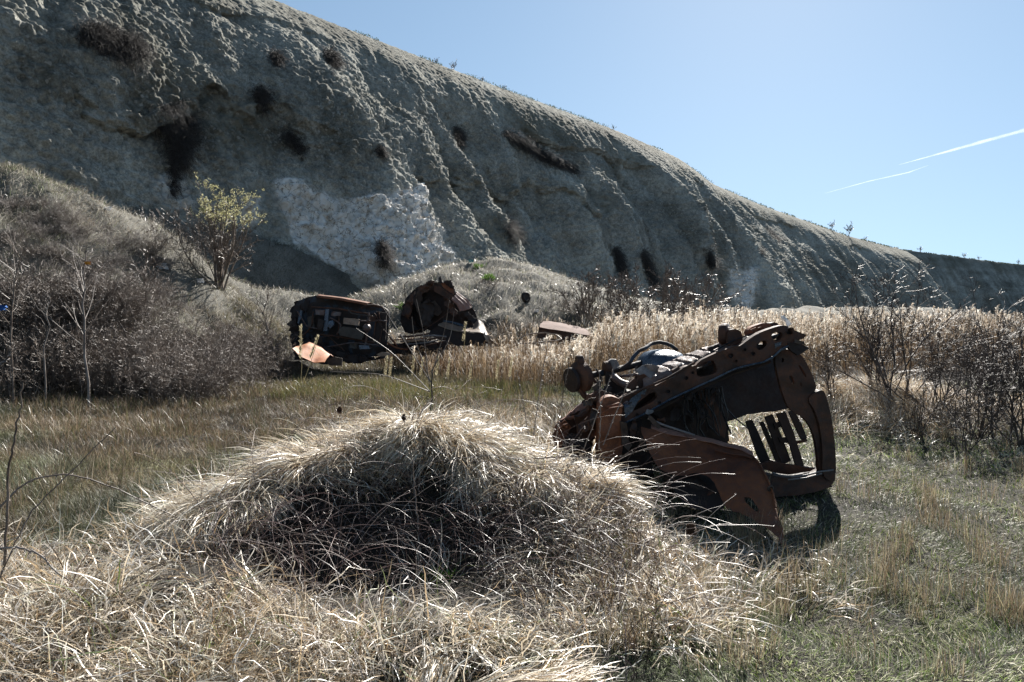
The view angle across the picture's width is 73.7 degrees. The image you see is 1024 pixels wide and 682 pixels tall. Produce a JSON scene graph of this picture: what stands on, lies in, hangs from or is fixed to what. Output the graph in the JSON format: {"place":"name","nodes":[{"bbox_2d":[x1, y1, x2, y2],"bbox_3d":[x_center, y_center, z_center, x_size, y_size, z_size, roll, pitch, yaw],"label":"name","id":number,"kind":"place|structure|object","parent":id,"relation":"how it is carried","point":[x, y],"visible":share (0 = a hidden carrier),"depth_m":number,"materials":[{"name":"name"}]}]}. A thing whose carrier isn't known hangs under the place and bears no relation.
{"place":"outdoors","nodes":[
{"label":"outdoors","id":0,"kind":"place"},
{"bbox_2d":[0,392,899,681],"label":"dry grass","id":1,"kind":"structure","parent":0,"point":[68,606],"depth_m":3.45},
{"bbox_2d":[0,472,190,524],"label":"bramble cane","id":2,"kind":"object","parent":1,"relation":"on","point":[26,483],"visible":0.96,"depth_m":3.85,"materials":[{"name":"brown plant"}]},
{"bbox_2d":[0,0,1023,318],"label":"cliff","id":3,"kind":"structure","parent":0,"point":[426,192],"depth_m":40.31,"materials":[{"name":"stone"}]},
{"bbox_2d":[62,8,161,79],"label":"hanging shrub","id":4,"kind":"object","parent":3,"relation":"hanging from","point":[111,42],"visible":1,"depth_m":29.27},
{"bbox_2d":[160,157,187,199],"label":"hanging shrub","id":5,"kind":"object","parent":3,"relation":"hanging from","point":[174,183],"visible":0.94,"depth_m":31.04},
{"bbox_2d":[148,96,221,185],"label":"hanging shrub","id":6,"kind":"object","parent":3,"relation":"hanging from","point":[182,130],"visible":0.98,"depth_m":31.41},
{"bbox_2d":[247,83,277,123],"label":"hanging shrub","id":7,"kind":"object","parent":3,"relation":"hanging from","point":[262,95],"visible":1,"depth_m":35.91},
{"bbox_2d":[264,45,289,72],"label":"hanging shrub","id":8,"kind":"object","parent":3,"relation":"on","point":[276,57],"visible":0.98,"depth_m":37.96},
{"bbox_2d":[272,125,309,160],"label":"hanging shrub","id":9,"kind":"object","parent":3,"relation":"hanging from","point":[288,138],"visible":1,"depth_m":37.01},
{"bbox_2d":[320,41,347,71],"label":"hanging shrub","id":10,"kind":"object","parent":3,"relation":"hanging from","point":[336,62],"visible":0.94,"depth_m":42.39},
{"bbox_2d":[366,233,399,278],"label":"hanging shrub","id":11,"kind":"object","parent":3,"relation":"hanging from","point":[383,254],"visible":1,"depth_m":35.08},
{"bbox_2d":[452,123,469,151],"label":"hanging shrub","id":12,"kind":"object","parent":3,"relation":"on","point":[460,138],"visible":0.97,"depth_m":51.55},
{"bbox_2d":[494,215,528,251],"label":"hanging shrub","id":13,"kind":"object","parent":3,"relation":"hanging from","point":[513,233],"visible":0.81,"depth_m":46.61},
{"bbox_2d":[501,126,580,179],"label":"hanging shrub","id":14,"kind":"object","parent":3,"relation":"hanging from","point":[560,162],"visible":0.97,"depth_m":58.59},
{"bbox_2d":[611,244,634,281],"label":"hanging shrub","id":15,"kind":"object","parent":3,"relation":"hanging from","point":[620,261],"visible":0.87,"depth_m":59.58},
{"bbox_2d":[630,243,663,292],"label":"hanging shrub","id":16,"kind":"object","parent":3,"relation":"hanging from","point":[648,260],"visible":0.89,"depth_m":62.08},
{"bbox_2d":[353,30,1021,264],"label":"crest grass","id":17,"kind":"structure","parent":3,"relation":"on","point":[687,163],"depth_m":99.00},
{"bbox_2d":[697,244,723,275],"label":"hanging shrub","id":18,"kind":"object","parent":3,"relation":"hanging from","point":[712,261],"visible":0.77,"depth_m":68.48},
{"bbox_2d":[0,166,1023,681],"bbox_3d":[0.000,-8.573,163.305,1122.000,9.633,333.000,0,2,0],"label":"ground","id":19,"kind":"structure","parent":0,"point":[268,264],"depth_m":4.88,"materials":[{"name":"soil"}]},
{"bbox_2d":[3,383,23,565],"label":"dark stem","id":20,"kind":"object","parent":19,"relation":"on","point":[7,501],"visible":0.98,"depth_m":3.32,"materials":[{"name":"brown plant"}]},
{"bbox_2d":[0,215,49,240],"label":"slope shrub","id":21,"kind":"object","parent":19,"relation":"on","point":[33,228],"visible":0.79,"depth_m":16.79,"materials":[{"name":"grey plant"}]},
{"bbox_2d":[0,219,58,403],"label":"sapling","id":22,"kind":"object","parent":19,"relation":"on","point":[10,323],"visible":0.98,"depth_m":12.40,"materials":[{"name":"grey plant"}]},
{"bbox_2d":[0,245,58,329],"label":"thicket shrub","id":23,"kind":"object","parent":19,"relation":"on","point":[10,283],"visible":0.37,"depth_m":14.52,"materials":[{"name":"brown plant"}]},
{"bbox_2d":[0,303,60,351],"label":"thicket shrub","id":24,"kind":"object","parent":19,"relation":"on","point":[17,331],"visible":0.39,"depth_m":14.00,"materials":[{"name":"brown plant"}]},
{"bbox_2d":[0,300,61,338],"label":"thicket shrub","id":25,"kind":"object","parent":19,"relation":"on","point":[3,325],"visible":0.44,"depth_m":13.98,"materials":[{"name":"brown plant"}]},
{"bbox_2d":[5,262,68,331],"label":"thicket shrub","id":26,"kind":"object","parent":19,"relation":"on","point":[41,292],"visible":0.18,"depth_m":14.55,"materials":[{"name":"brown plant"}]},
{"bbox_2d":[0,269,75,328],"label":"thicket shrub","id":27,"kind":"object","parent":19,"relation":"on","point":[31,297],"visible":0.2,"depth_m":14.38,"materials":[{"name":"brown plant"}]},
{"bbox_2d":[0,543,83,590],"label":"bramble cane","id":28,"kind":"object","parent":19,"relation":"on","point":[3,548],"visible":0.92,"depth_m":3.23,"materials":[{"name":"brown plant"}]},
{"bbox_2d":[0,313,86,405],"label":"thicket shrub","id":29,"kind":"object","parent":19,"relation":"on","point":[14,346],"visible":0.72,"depth_m":13.15,"materials":[{"name":"brown plant"}]},
{"bbox_2d":[25,289,68,405],"bbox_3d":[-8.235,0.122,12.255,0.465,2.169,0.672,1,2,37],"label":"sapling","id":30,"kind":"object","parent":19,"relation":"on","point":[43,352],"visible":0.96,"depth_m":12.20,"materials":[{"name":"grey plant"}]},
{"bbox_2d":[0,252,95,330],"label":"thicket shrub","id":31,"kind":"object","parent":19,"relation":"on","point":[2,276],"visible":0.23,"depth_m":14.57,"materials":[{"name":"brown plant"}]},
{"bbox_2d":[0,276,100,336],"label":"thicket shrub","id":32,"kind":"object","parent":19,"relation":"on","point":[47,288],"visible":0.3,"depth_m":14.33,"materials":[{"name":"brown plant"}]},
{"bbox_2d":[0,267,102,344],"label":"thicket shrub","id":33,"kind":"object","parent":19,"relation":"on","point":[30,310],"visible":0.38,"depth_m":14.27,"materials":[{"name":"brown plant"}]},
{"bbox_2d":[0,427,115,578],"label":"dark stem","id":34,"kind":"object","parent":19,"relation":"on","point":[15,541],"visible":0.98,"depth_m":3.35,"materials":[{"name":"brown plant"}]},
{"bbox_2d":[7,285,130,338],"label":"thicket shrub","id":35,"kind":"object","parent":19,"relation":"on","point":[72,315],"visible":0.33,"depth_m":14.72,"materials":[{"name":"brown plant"}]},
{"bbox_2d":[0,330,142,402],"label":"thicket shrub","id":36,"kind":"object","parent":19,"relation":"on","point":[55,377],"visible":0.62,"depth_m":13.38,"materials":[{"name":"brown plant"}]},
{"bbox_2d":[0,270,145,353],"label":"thicket shrub","id":37,"kind":"object","parent":19,"relation":"on","point":[54,297],"visible":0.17,"depth_m":14.84,"materials":[{"name":"brown plant"}]},
{"bbox_2d":[0,299,149,399],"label":"thicket shrub","id":38,"kind":"object","parent":19,"relation":"on","point":[78,333],"visible":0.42,"depth_m":13.76,"materials":[{"name":"brown plant"}]},
{"bbox_2d":[52,206,107,230],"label":"slope shrub","id":39,"kind":"object","parent":19,"relation":"on","point":[80,217],"visible":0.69,"depth_m":18.28,"materials":[{"name":"grey plant"}]},
{"bbox_2d":[27,235,138,408],"bbox_3d":[-7.463,-0.388,12.423,1.672,3.209,1.481,0,2,0],"label":"sapling","id":40,"kind":"object","parent":19,"relation":"on","point":[83,331],"visible":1,"depth_m":12.21,"materials":[{"name":"grey plant"}]},
{"bbox_2d":[18,275,153,349],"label":"thicket shrub","id":41,"kind":"object","parent":19,"relation":"on","point":[123,320],"visible":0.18,"depth_m":15.14,"materials":[{"name":"brown plant"}]},
{"bbox_2d":[0,250,174,339],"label":"thicket shrub","id":42,"kind":"object","parent":19,"relation":"on","point":[100,304],"visible":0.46,"depth_m":15.01,"materials":[{"name":"brown plant"}]},
{"bbox_2d":[0,323,186,394],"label":"thicket shrub","id":43,"kind":"object","parent":19,"relation":"on","point":[70,357],"visible":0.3,"depth_m":13.73,"materials":[{"name":"brown plant"}]},
{"bbox_2d":[25,258,163,332],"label":"thicket shrub","id":44,"kind":"object","parent":19,"relation":"on","point":[134,281],"visible":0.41,"depth_m":15.35,"materials":[{"name":"brown plant"}]},
{"bbox_2d":[37,326,168,395],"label":"thicket shrub","id":45,"kind":"object","parent":19,"relation":"on","point":[95,367],"visible":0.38,"depth_m":13.78,"materials":[{"name":"brown plant"}]},
{"bbox_2d":[87,227,135,251],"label":"slope shrub","id":46,"kind":"object","parent":19,"relation":"on","point":[110,238],"visible":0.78,"depth_m":18.38,"materials":[{"name":"grey plant"}]},
{"bbox_2d":[56,279,167,329],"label":"thicket shrub","id":47,"kind":"object","parent":19,"relation":"on","point":[115,303],"visible":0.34,"depth_m":15.39,"materials":[{"name":"brown plant"}]},
{"bbox_2d":[52,253,173,332],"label":"thicket shrub","id":48,"kind":"object","parent":19,"relation":"on","point":[106,293],"visible":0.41,"depth_m":15.15,"materials":[{"name":"brown plant"}]},
{"bbox_2d":[51,335,174,399],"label":"thicket shrub","id":49,"kind":"object","parent":19,"relation":"on","point":[111,380],"visible":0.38,"depth_m":13.61,"materials":[{"name":"brown plant"}]},
{"bbox_2d":[71,272,180,337],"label":"thicket shrub","id":50,"kind":"object","parent":19,"relation":"on","point":[128,290],"visible":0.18,"depth_m":15.85,"materials":[{"name":"brown plant"}]},
{"bbox_2d":[78,265,183,336],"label":"thicket shrub","id":51,"kind":"object","parent":19,"relation":"on","point":[156,310],"visible":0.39,"depth_m":15.81,"materials":[{"name":"brown plant"}]},
{"bbox_2d":[52,263,212,340],"bbox_3d":[-8.616,-0.652,16.312,3.886,2.376,3.196,1,2,28],"label":"thicket shrub","id":52,"kind":"object","parent":19,"relation":"on","point":[154,292],"visible":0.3,"depth_m":16.12,"materials":[{"name":"brown plant"}]},
{"bbox_2d":[103,242,168,316],"bbox_3d":[-9.184,-1.121,16.996,1.316,2.766,1.504,0,2,6],"label":"sapling","id":53,"kind":"object","parent":19,"relation":"on","point":[146,261],"visible":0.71,"depth_m":16.92,"materials":[{"name":"grey plant"}]},
{"bbox_2d":[68,312,215,390],"bbox_3d":[-8.186,0.329,14.887,2.806,1.999,3.100,1,2,22],"label":"thicket shrub","id":54,"kind":"object","parent":19,"relation":"on","point":[153,328],"visible":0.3,"depth_m":14.54,"materials":[{"name":"brown plant"}]},
{"bbox_2d":[79,344,204,397],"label":"thicket shrub","id":55,"kind":"object","parent":19,"relation":"on","point":[124,376],"visible":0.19,"depth_m":13.74,"materials":[{"name":"brown plant"}]},
{"bbox_2d":[73,330,211,397],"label":"thicket shrub","id":56,"kind":"object","parent":19,"relation":"on","point":[134,372],"visible":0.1,"depth_m":14.07,"materials":[{"name":"brown plant"}]},
{"bbox_2d":[73,320,227,397],"bbox_3d":[-7.456,0.642,14.414,2.755,2.200,3.043,-1,2,-20],"label":"thicket shrub","id":57,"kind":"object","parent":19,"relation":"on","point":[127,351],"visible":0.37,"depth_m":13.73,"materials":[{"name":"brown plant"}]},
{"bbox_2d":[112,311,217,351],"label":"thicket shrub","id":58,"kind":"object","parent":19,"relation":"on","point":[152,321],"visible":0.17,"depth_m":16.10,"materials":[{"name":"brown plant"}]},
{"bbox_2d":[93,334,259,402],"bbox_3d":[-6.886,0.897,13.803,2.808,2.125,3.414,0,2,6],"label":"thicket shrub","id":59,"kind":"object","parent":19,"relation":"on","point":[237,356],"visible":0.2,"depth_m":13.82,"materials":[{"name":"brown plant"}]},
{"bbox_2d":[128,204,231,273],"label":"tangled bush","id":60,"kind":"object","parent":19,"relation":"on","point":[165,239],"visible":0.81,"depth_m":20.33,"materials":[{"name":"brown plant"}]},
{"bbox_2d":[121,342,238,404],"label":"thicket shrub","id":61,"kind":"object","parent":19,"relation":"on","point":[186,377],"visible":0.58,"depth_m":12.98,"materials":[{"name":"brown plant"}]},
{"bbox_2d":[107,320,253,392],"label":"thicket shrub","id":62,"kind":"object","parent":19,"relation":"on","point":[232,340],"visible":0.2,"depth_m":14.61,"materials":[{"name":"brown plant"}]},
{"bbox_2d":[114,326,257,403],"bbox_3d":[-6.230,0.625,13.359,2.797,1.926,2.691,1,2,37],"label":"thicket shrub","id":63,"kind":"object","parent":19,"relation":"on","point":[158,363],"visible":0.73,"depth_m":12.75,"materials":[{"name":"brown plant"}]},
{"bbox_2d":[125,342,249,403],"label":"thicket shrub","id":64,"kind":"object","parent":19,"relation":"on","point":[177,383],"visible":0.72,"depth_m":12.84,"materials":[{"name":"brown plant"}]},
{"bbox_2d":[155,171,265,290],"bbox_3d":[-8.822,-3.350,21.069,2.999,3.628,3.654,0,2,-2],"label":"flowering willow","id":65,"kind":"object","parent":19,"relation":"on","point":[220,252],"visible":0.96,"depth_m":21.23,"materials":[{"name":"green plant"}]},
{"bbox_2d":[128,319,292,375],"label":"thicket shrub","id":66,"kind":"object","parent":19,"relation":"on","point":[216,333],"visible":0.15,"depth_m":16.31,"materials":[{"name":"brown plant"}]},
{"bbox_2d":[161,339,291,398],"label":"thicket shrub","id":67,"kind":"object","parent":19,"relation":"on","point":[228,380],"visible":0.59,"depth_m":14.04,"materials":[{"name":"brown plant"}]},
{"bbox_2d":[194,316,280,359],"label":"thicket shrub","id":68,"kind":"object","parent":19,"relation":"on","point":[238,331],"visible":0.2,"depth_m":17.98,"materials":[{"name":"brown plant"}]},
{"bbox_2d":[168,335,314,398],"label":"thicket shrub","id":69,"kind":"object","parent":19,"relation":"on","point":[254,359],"visible":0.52,"depth_m":14.00,"materials":[{"name":"brown plant"}]},
{"bbox_2d":[213,339,291,378],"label":"thicket shrub","id":70,"kind":"object","parent":19,"relation":"on","point":[271,362],"visible":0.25,"depth_m":16.59,"materials":[{"name":"brown plant"}]},
{"bbox_2d":[211,318,296,359],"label":"thicket shrub","id":71,"kind":"object","parent":19,"relation":"on","point":[282,332],"visible":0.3,"depth_m":18.32,"materials":[{"name":"brown plant"}]},
{"bbox_2d":[235,283,291,379],"bbox_3d":[-5.852,-0.165,16.001,1.247,2.467,1.109,1,2,36],"label":"sapling","id":72,"kind":"object","parent":19,"relation":"on","point":[265,317],"visible":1,"depth_m":15.97,"materials":[{"name":"grey plant"}]},
{"bbox_2d":[215,315,316,371],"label":"thicket shrub","id":73,"kind":"object","parent":19,"relation":"on","point":[279,342],"visible":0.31,"depth_m":18.86,"materials":[{"name":"brown plant"}]},
{"bbox_2d":[242,339,312,378],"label":"thicket shrub","id":74,"kind":"object","parent":19,"relation":"on","point":[274,353],"visible":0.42,"depth_m":17.09,"materials":[{"name":"brown plant"}]},
{"bbox_2d":[0,163,595,549],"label":"meadow grass","id":75,"kind":"structure","parent":19,"relation":"on","point":[98,490],"depth_m":9.03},
{"bbox_2d":[292,342,342,365],"bbox_3d":[-4.913,0.328,17.473,1.252,0.577,1.108,0,2,0],"label":"rusty bonnet","id":76,"kind":"object","parent":19,"relation":"on","point":[321,355],"visible":0.86,"depth_m":17.24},
{"bbox_2d":[287,294,394,364],"bbox_3d":[-4.846,-0.362,20.298,3.106,1.996,2.211,0,2,0],"label":"overturned car","id":77,"kind":"object","parent":19,"relation":"on","point":[334,322],"visible":0.89,"depth_m":19.44,"materials":[{"name":"metal"}]},
{"bbox_2d":[0,159,687,374],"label":"slope scrub","id":78,"kind":"object","parent":19,"relation":"on","point":[231,276],"visible":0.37,"depth_m":22.36,"materials":[{"name":"beige plant"}]},
{"bbox_2d":[329,297,453,415],"bbox_3d":[-1.516,0.388,8.629,1.578,1.882,0.056,0,2,0],"label":"sapling","id":79,"kind":"object","parent":19,"relation":"on","point":[435,363],"visible":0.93,"depth_m":8.61,"materials":[{"name":"brown plant"}]},
{"bbox_2d":[386,333,447,355],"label":"chassis remains","id":80,"kind":"object","parent":19,"relation":"on","point":[402,347],"visible":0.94,"depth_m":20.00,"materials":[{"name":"metal"}]},
{"bbox_2d":[67,356,807,681],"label":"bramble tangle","id":81,"kind":"object","parent":19,"relation":"on","point":[381,544],"visible":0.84,"depth_m":4.08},
{"bbox_2d":[250,525,480,579],"bbox_3d":[-0.891,1.231,3.961,1.450,0.230,0.082,0,2,12],"label":"bramble cane","id":82,"kind":"object","parent":81,"relation":"on","point":[327,542],"visible":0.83,"depth_m":3.95,"materials":[{"name":"brown plant"}]},
{"bbox_2d":[338,445,546,465],"bbox_3d":[-0.511,0.818,4.742,1.512,0.130,0.282,0,2,4],"label":"bramble cane","id":83,"kind":"object","parent":81,"relation":"on","point":[434,461],"visible":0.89,"depth_m":4.68,"materials":[{"name":"brown plant"}]},
{"bbox_2d":[413,562,463,582],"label":"weed tuft","id":84,"kind":"object","parent":19,"relation":"on","point":[442,573],"visible":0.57,"depth_m":4.14,"materials":[{"name":"beige plant"}]},
{"bbox_2d":[400,276,497,347],"bbox_3d":[-1.980,-0.917,21.548,3.144,2.241,1.543,0,2,0],"label":"crumpled car","id":85,"kind":"object","parent":19,"relation":"on","point":[433,301],"visible":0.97,"depth_m":21.31,"materials":[{"name":"metal"}]},
{"bbox_2d":[0,282,1023,681],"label":"grass tufts","id":86,"kind":"object","parent":19,"relation":"on","point":[320,388],"visible":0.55,"depth_m":6.89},
{"bbox_2d":[545,263,617,330],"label":"thorn shrub","id":87,"kind":"object","parent":19,"relation":"on","point":[582,300],"visible":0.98,"depth_m":26.91,"materials":[{"name":"brown plant"}]},
{"bbox_2d":[170,379,1023,681],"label":"short turf","id":88,"kind":"structure","parent":19,"relation":"on","point":[960,623],"depth_m":4.12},
{"bbox_2d":[604,263,672,342],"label":"thorn shrub","id":89,"kind":"object","parent":19,"relation":"on","point":[624,293],"visible":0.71,"depth_m":26.78,"materials":[{"name":"brown plant"}]},
{"bbox_2d":[256,368,1023,481],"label":"grass","id":90,"kind":"structure","parent":19,"relation":"on","point":[844,391],"depth_m":9.77,"materials":[{"name":"beige plant"}]},
{"bbox_2d":[625,261,698,329],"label":"thorn shrub","id":91,"kind":"object","parent":19,"relation":"on","point":[675,287],"visible":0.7,"depth_m":27.74,"materials":[{"name":"brown plant"}]},
{"bbox_2d":[552,315,835,547],"bbox_3d":[1.753,0.593,6.469,2.355,1.667,3.004,1,2,34],"label":"burnt car wreck","id":92,"kind":"object","parent":19,"relation":"on","point":[700,397],"visible":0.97,"depth_m":6.08,"materials":[{"name":"metal"}]},
{"bbox_2d":[372,300,1023,391],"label":"reed bed","id":93,"kind":"object","parent":19,"relation":"on","point":[610,337],"visible":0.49,"depth_m":18.09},
{"bbox_2d":[537,321,590,343],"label":"sunken car roof","id":94,"kind":"structure","parent":93,"relation":"on","point":[562,329],"depth_m":22.61,"materials":[{"name":"metal"}]},
{"bbox_2d":[665,268,745,326],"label":"thorn shrub","id":95,"kind":"object","parent":19,"relation":"on","point":[704,289],"visible":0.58,"depth_m":29.86,"materials":[{"name":"brown plant"}]},
{"bbox_2d":[804,311,859,400],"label":"thorn shrub","id":96,"kind":"object","parent":19,"relation":"on","point":[827,381],"visible":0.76,"depth_m":10.63,"materials":[{"name":"brown plant"}]},
{"bbox_2d":[834,294,945,391],"bbox_3d":[5.888,0.050,10.643,1.572,1.568,0.911,0,2,11],"label":"thorn shrub","id":97,"kind":"object","parent":19,"relation":"on","point":[879,328],"visible":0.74,"depth_m":10.62,"materials":[{"name":"brown plant"}]},
{"bbox_2d":[801,257,996,418],"bbox_3d":[5.431,-0.050,10.101,2.781,2.404,2.138,-1,2,-33],"label":"thorn shrub","id":98,"kind":"object","parent":19,"relation":"on","point":[869,345],"visible":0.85,"depth_m":10.17,"materials":[{"name":"brown plant"}]},
{"bbox_2d":[873,369,985,440],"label":"thorn shrub","id":99,"kind":"object","parent":19,"relation":"on","point":[916,410],"visible":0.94,"depth_m":8.74,"materials":[{"name":"brown plant"}]},
{"bbox_2d":[864,287,1021,414],"bbox_3d":[5.954,0.160,9.604,1.960,1.855,1.479,1,2,16],"label":"thorn shrub","id":100,"kind":"object","parent":19,"relation":"on","point":[948,354],"visible":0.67,"depth_m":9.62,"materials":[{"name":"brown plant"}]},
{"bbox_2d":[898,273,1023,415],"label":"thorn shrub","id":101,"kind":"object","parent":19,"relation":"on","point":[985,332],"visible":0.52,"depth_m":9.66,"materials":[{"name":"brown plant"}]},
{"bbox_2d":[910,310,1014,389],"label":"thorn shrub","id":102,"kind":"object","parent":19,"relation":"on","point":[946,345],"visible":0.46,"depth_m":15.12,"materials":[{"name":"brown plant"}]},
{"bbox_2d":[913,314,1023,440],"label":"thorn shrub","id":103,"kind":"object","parent":19,"relation":"on","point":[993,376],"visible":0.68,"depth_m":8.54,"materials":[{"name":"brown plant"}]},
{"bbox_2d":[930,291,1023,391],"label":"thorn shrub","id":104,"kind":"object","parent":19,"relation":"on","point":[995,334],"visible":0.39,"depth_m":14.80,"materials":[{"name":"brown plant"}]},
{"bbox_2d":[932,311,1023,446],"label":"thorn shrub","id":105,"kind":"object","parent":19,"relation":"on","point":[1020,385],"visible":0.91,"depth_m":8.26,"materials":[{"name":"brown plant"}]},
{"bbox_2d":[942,374,1023,454],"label":"thorn shrub","id":106,"kind":"object","parent":19,"relation":"on","point":[968,417],"visible":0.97,"depth_m":7.86,"materials":[{"name":"brown plant"}]},
{"bbox_2d":[275,0,1023,264],"label":"sky","id":107,"kind":"structure","parent":0,"point":[901,122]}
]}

